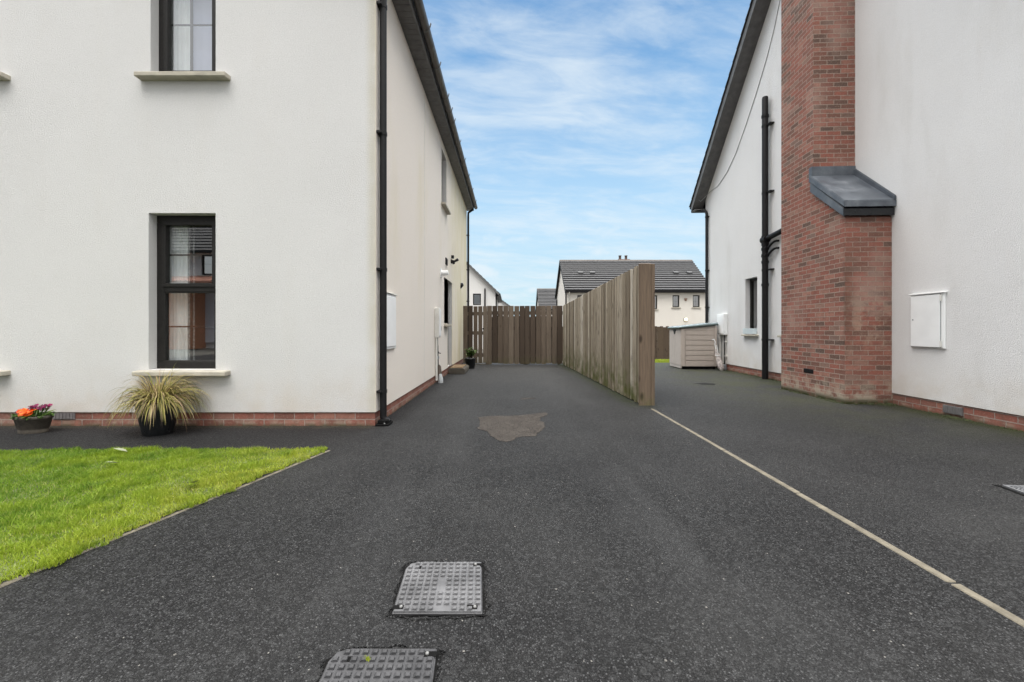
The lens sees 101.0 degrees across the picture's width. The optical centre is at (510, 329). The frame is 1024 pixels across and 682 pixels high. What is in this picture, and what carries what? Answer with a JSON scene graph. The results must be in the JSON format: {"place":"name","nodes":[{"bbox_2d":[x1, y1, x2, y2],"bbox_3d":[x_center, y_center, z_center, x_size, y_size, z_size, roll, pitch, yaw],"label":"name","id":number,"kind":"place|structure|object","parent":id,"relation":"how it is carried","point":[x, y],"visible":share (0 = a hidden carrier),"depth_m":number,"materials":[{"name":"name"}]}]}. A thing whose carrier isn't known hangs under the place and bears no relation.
{"place":"outdoors","nodes":[
{"label":"outdoors","id":0,"kind":"place"},
{"bbox_2d":[100,362,215,436],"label":"potted grass","id":1,"kind":"object","parent":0,"point":[157,407],"depth_m":3.98,"materials":[{"name":"plant"}]},
{"bbox_2d":[0,445,327,583],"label":"lawn","id":2,"kind":"structure","parent":0,"point":[23,557],"depth_m":2.56,"materials":[{"name":"plant"}]},
{"bbox_2d":[0,363,1023,681],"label":"driveway","id":3,"kind":"structure","parent":0,"point":[604,533],"depth_m":1.93,"materials":[{"name":"grey asphalt"}]},
{"bbox_2d":[10,404,55,433],"bbox_3d":[-4.635,0.863,4.115,0.387,0.274,0.294,0,0,0],"label":"flower trough","id":4,"kind":"object","parent":3,"relation":"on","point":[32,419],"visible":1,"depth_m":4.06,"materials":[{"name":"stone"}]},
{"bbox_2d":[0,450,329,587],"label":"kerb","id":5,"kind":"structure","parent":3,"relation":"on","point":[27,575],"depth_m":2.19,"materials":[{"name":"concrete"}]},
{"bbox_2d":[314,644,441,681],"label":"manhole cover","id":6,"kind":"object","parent":3,"relation":"on","point":[409,663],"visible":1,"depth_m":1.24,"materials":[{"name":"black metal"}]},
{"bbox_2d":[387,559,487,619],"bbox_3d":[-0.267,0.991,1.641,0.369,0.022,0.373,0,0,0],"label":"manhole cover","id":7,"kind":"object","parent":3,"relation":"on","point":[439,589],"visible":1,"depth_m":1.60,"materials":[{"name":"grey metal"}]},
{"bbox_2d":[449,365,468,373],"bbox_3d":[-1.196,0.935,9.945,0.361,0.130,1.030,0,0,0],"label":"doorstep","id":8,"kind":"object","parent":3,"relation":"on","point":[464,369],"visible":0.86,"depth_m":9.43,"materials":[{"name":"concrete"}]},
{"bbox_2d":[450,364,465,367],"bbox_3d":[-1.218,0.861,9.900,0.285,0.017,0.800,0,0,0],"label":"doormat","id":9,"kind":"object","parent":8,"relation":"on","point":[458,365],"visible":1,"depth_m":9.74,"materials":[{"name":"beige fabric"}]},
{"bbox_2d":[464,347,476,368],"bbox_3d":[-1.004,0.727,10.808,0.362,0.547,0.373,0,0,0],"label":"potted shrub","id":10,"kind":"object","parent":3,"relation":"on","point":[470,361],"visible":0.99,"depth_m":10.72,"materials":[{"name":"green plant"}]},
{"bbox_2d":[478,412,546,441],"bbox_3d":[0.036,0.997,4.413,0.843,0.001,1.400,0,0,0],"label":"concrete patch","id":11,"kind":"object","parent":3,"relation":"on","point":[487,422],"visible":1,"depth_m":4.38,"materials":[{"name":"grey concrete"}]},
{"bbox_2d":[486,306,562,363],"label":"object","id":12,"kind":"structure","parent":3,"relation":"on","point":[524,335],"depth_m":12.01,"materials":[{"name":"brown wood"}]},
{"bbox_2d":[463,306,486,362],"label":"gate","id":13,"kind":"structure","parent":12,"relation":"attached to","point":[473,332],"depth_m":12.01,"materials":[{"name":"brown wood"}]},
{"bbox_2d":[563,263,654,405],"bbox_3d":[1.688,0.115,8.814,0.208,1.970,6.527,0,0,-2],"label":"fence","id":14,"kind":"object","parent":3,"relation":"on","point":[609,334],"visible":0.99,"depth_m":6.57,"materials":[{"name":"brown wood"}]},
{"bbox_2d":[667,323,718,368],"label":"storage shed","id":15,"kind":"structure","parent":3,"relation":"on","point":[692,346],"depth_m":10.61,"materials":[{"name":"beige plastic"}]},
{"bbox_2d":[670,329,674,366],"bbox_3d":[4.343,0.490,11.279,0.040,0.980,0.416,0,0,3],"label":"door","id":16,"kind":"structure","parent":15,"relation":"in","point":[672,336],"depth_m":11.25,"materials":[{"name":"beige plastic"}]},
{"bbox_2d":[675,329,681,367],"bbox_3d":[4.322,0.490,10.856,0.040,0.980,0.416,0,0,3],"label":"door","id":17,"kind":"structure","parent":15,"relation":"in","point":[678,331],"depth_m":10.81,"materials":[{"name":"beige plastic"}]},
{"bbox_2d":[694,383,714,384],"bbox_3d":[3.574,0.997,7.752,0.306,0.001,0.346,0,0,-43],"label":"drain grate","id":18,"kind":"object","parent":3,"relation":"on","point":[705,383],"visible":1,"depth_m":7.80,"materials":[{"name":"grey metal"}]},
{"bbox_2d":[712,339,723,369],"bbox_3d":[5.085,0.613,10.336,0.273,0.766,0.125,0,0,27],"label":"parasol","id":19,"kind":"object","parent":3,"relation":"on","point":[720,366],"visible":1,"depth_m":10.29,"materials":[{"name":"fabric"}]},
{"bbox_2d":[652,409,1023,626],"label":"kerb","id":20,"kind":"structure","parent":3,"relation":"on","point":[995,607],"depth_m":1.96,"materials":[{"name":"concrete"}]},
{"bbox_2d":[726,370,1023,431],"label":"moss","id":21,"kind":"object","parent":3,"relation":"on","point":[954,417],"visible":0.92,"depth_m":5.58,"materials":[{"name":"green plant"}]},
{"bbox_2d":[995,485,1023,495],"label":"drain grate","id":22,"kind":"object","parent":3,"relation":"on","point":[1018,489],"visible":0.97,"depth_m":2.64,"materials":[{"name":"grey metal"}]},
{"bbox_2d":[423,0,750,315],"label":"sky","id":23,"kind":"structure","parent":0,"point":[584,127],"materials":[{"name":"blue"}]},
{"bbox_2d":[655,359,669,362],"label":"grass","id":24,"kind":"structure","parent":0,"point":[662,360],"depth_m":13.24,"materials":[{"name":"green plant"}]},
{"bbox_2d":[743,328,756,333],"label":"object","id":25,"kind":"object","parent":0,"point":[749,330],"visible":1,"depth_m":9.16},
{"bbox_3d":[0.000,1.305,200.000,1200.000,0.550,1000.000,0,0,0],"label":"ground","id":26,"kind":"structure","parent":0,"visible":0},
{"bbox_2d":[0,0,477,425],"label":"house","id":27,"kind":"structure","parent":26,"relation":"on","point":[300,166],"depth_m":4.37,"materials":[{"name":"paint"}]},
{"bbox_2d":[0,370,10,375],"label":"window","id":28,"kind":"structure","parent":27,"relation":"in","point":[2,372],"depth_m":4.33,"materials":[{"name":"beige concrete"}]},
{"bbox_2d":[0,71,10,80],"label":"window","id":29,"kind":"structure","parent":27,"relation":"in","point":[3,77],"depth_m":4.33,"materials":[{"name":"beige concrete"}]},
{"bbox_2d":[169,226,187,359],"bbox_3d":[-3.695,-0.400,4.584,0.410,1.800,0.032,0,0,0],"label":"curtain","id":30,"kind":"object","parent":27,"relation":"hanging from","point":[178,316],"depth_m":4.58,"materials":[{"name":"white fabric"}]},
{"bbox_2d":[172,0,189,70],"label":"curtain","id":31,"kind":"object","parent":27,"relation":"hanging from","point":[180,40],"visible":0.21,"depth_m":4.59,"materials":[{"name":"white fabric"}]},
{"bbox_2d":[132,216,230,375],"bbox_3d":[-3.365,-0.365,4.410,0.949,1.680,0.260,0,0,0],"label":"window","id":32,"kind":"structure","parent":27,"relation":"in","point":[164,287],"depth_m":4.47,"materials":[{"name":"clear plastic"}]},
{"bbox_2d":[134,0,230,80],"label":"window","id":33,"kind":"structure","parent":27,"relation":"in","point":[165,73],"depth_m":4.46,"materials":[{"name":"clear glass"}]},
{"bbox_2d":[188,226,194,359],"bbox_3d":[-3.455,-0.400,4.579,0.070,1.800,0.042,0,0,0],"label":"curtain","id":34,"kind":"object","parent":27,"relation":"hanging from","point":[189,293],"depth_m":4.58,"materials":[{"name":"grey fabric"}]},
{"bbox_2d":[193,0,211,70],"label":"curtain","id":35,"kind":"object","parent":27,"relation":"hanging from","point":[202,41],"visible":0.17,"depth_m":4.61,"materials":[{"name":"white fabric"}]},
{"bbox_2d":[441,202,450,214],"bbox_3d":[-1.430,-3.112,8.905,0.260,1.175,0.790,0,0,0],"label":"window","id":36,"kind":"structure","parent":27,"relation":"in","point":[444,205],"depth_m":8.82,"materials":[{"name":"beige concrete"}]},
{"bbox_2d":[469,264,502,348],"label":"house","id":37,"kind":"structure","parent":26,"relation":"on","point":[483,292],"depth_m":34.00,"materials":[{"name":"paint"}]},
{"bbox_2d":[473,294,480,304],"bbox_3d":[-2.666,-2.425,34.115,0.644,0.930,0.070,0,0,0],"label":"window","id":38,"kind":"structure","parent":37,"relation":"in","point":[473,294],"depth_m":34.08,"materials":[{"name":"grey glass"}]},
{"bbox_2d":[498,300,509,316],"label":"house","id":39,"kind":"structure","parent":26,"relation":"on","point":[503,303],"depth_m":52.00,"materials":[{"name":"paint"}]},
{"bbox_2d":[535,288,555,315],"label":"house","id":40,"kind":"structure","parent":26,"relation":"on","point":[545,296],"depth_m":62.52,"materials":[{"name":"tile"}]},
{"bbox_2d":[562,326,669,360],"bbox_3d":[6.766,0.720,20.535,10.532,1.760,0.070,0,0,0],"label":"fence","id":41,"kind":"object","parent":26,"relation":"on","point":[662,342],"visible":0.06,"depth_m":20.50,"materials":[{"name":"brown wood"}]},
{"bbox_2d":[555,255,704,326],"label":"house","id":42,"kind":"structure","parent":26,"relation":"on","point":[679,292],"depth_m":37.15,"materials":[{"name":"paint"}]},
{"bbox_2d":[671,295,680,307],"bbox_3d":[14.258,-2.390,36.330,0.789,1.120,0.240,0,0,0],"label":"window","id":43,"kind":"structure","parent":42,"relation":"in","point":[675,306],"depth_m":36.38,"materials":[{"name":"white glass"}]},
{"bbox_2d":[692,295,700,307],"bbox_3d":[16.004,-2.390,36.330,0.789,1.120,0.240,0,0,0],"label":"window","id":44,"kind":"structure","parent":42,"relation":"in","point":[693,295],"depth_m":36.38,"materials":[{"name":"white glass"}]},
{"bbox_2d":[689,0,1023,430],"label":"house","id":45,"kind":"structure","parent":26,"relation":"on","point":[857,198],"depth_m":5.65,"materials":[{"name":"paint"}]},
{"bbox_2d":[741,278,758,336],"bbox_3d":[5.321,-0.490,9.236,0.240,1.280,0.620,0,0,3],"label":"window","id":46,"kind":"structure","parent":45,"relation":"in","point":[754,279],"depth_m":9.43,"materials":[{"name":"beige glass"}]}
]}

